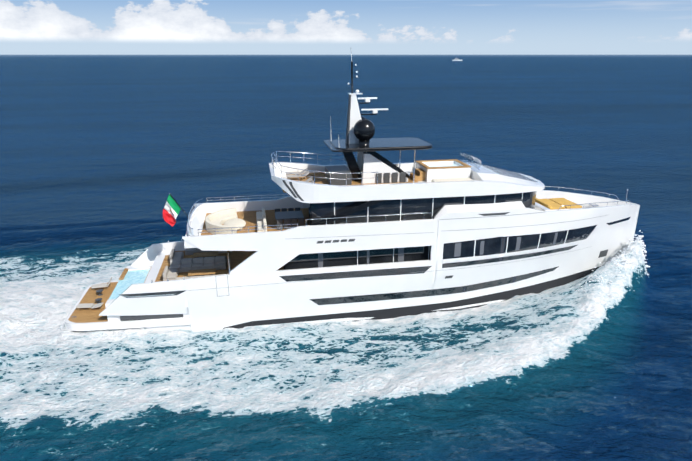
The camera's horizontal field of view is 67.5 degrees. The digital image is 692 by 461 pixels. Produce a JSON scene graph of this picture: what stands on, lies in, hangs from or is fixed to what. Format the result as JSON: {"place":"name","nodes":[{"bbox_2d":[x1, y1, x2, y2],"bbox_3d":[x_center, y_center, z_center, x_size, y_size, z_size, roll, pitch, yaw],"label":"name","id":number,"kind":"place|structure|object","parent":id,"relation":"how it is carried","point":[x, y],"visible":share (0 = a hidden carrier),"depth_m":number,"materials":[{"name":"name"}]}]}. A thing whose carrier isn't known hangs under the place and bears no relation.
{"place":"outdoors","nodes":[
{"label":"outdoors","id":0,"kind":"place"},
{"bbox_2d":[0,55,691,460],"bbox_3d":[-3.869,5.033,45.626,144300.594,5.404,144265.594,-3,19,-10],"label":"sea","id":1,"kind":"structure","parent":0,"point":[102,157],"depth_m":48.76,"materials":[{"name":"liquid"}]},
{"bbox_2d":[64,53,639,330],"bbox_3d":[2.977,-3.809,45.546,52.460,23.200,9.640,-3,19,-10],"label":"yacht","id":2,"kind":"object","parent":1,"relation":"on","point":[370,234],"visible":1,"depth_m":43.28,"materials":[{"name":"white paint"}]},
{"bbox_2d":[163,194,180,226],"bbox_3d":[-14.421,-1.627,42.886,1.523,2.876,0.503,-3,19,-10],"label":"ensign","id":3,"kind":"object","parent":2,"relation":"attached to","point":[171,209],"visible":0.98,"depth_m":42.96,"materials":[{"name":"multicoloured fabric"}]},
{"bbox_2d":[570,230,649,307],"bbox_3d":[24.829,1.940,51.653,11.739,5.283,17.404,-3,19,-10],"label":"bow spray","id":4,"kind":"object","parent":1,"relation":"on","point":[639,237],"visible":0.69,"depth_m":48.54,"materials":[{"name":"white liquid"}]},
{"bbox_2d":[0,0,691,54],"label":"sky","id":5,"kind":"structure","parent":0,"point":[27,27],"materials":[{"name":"blue"}]}
]}

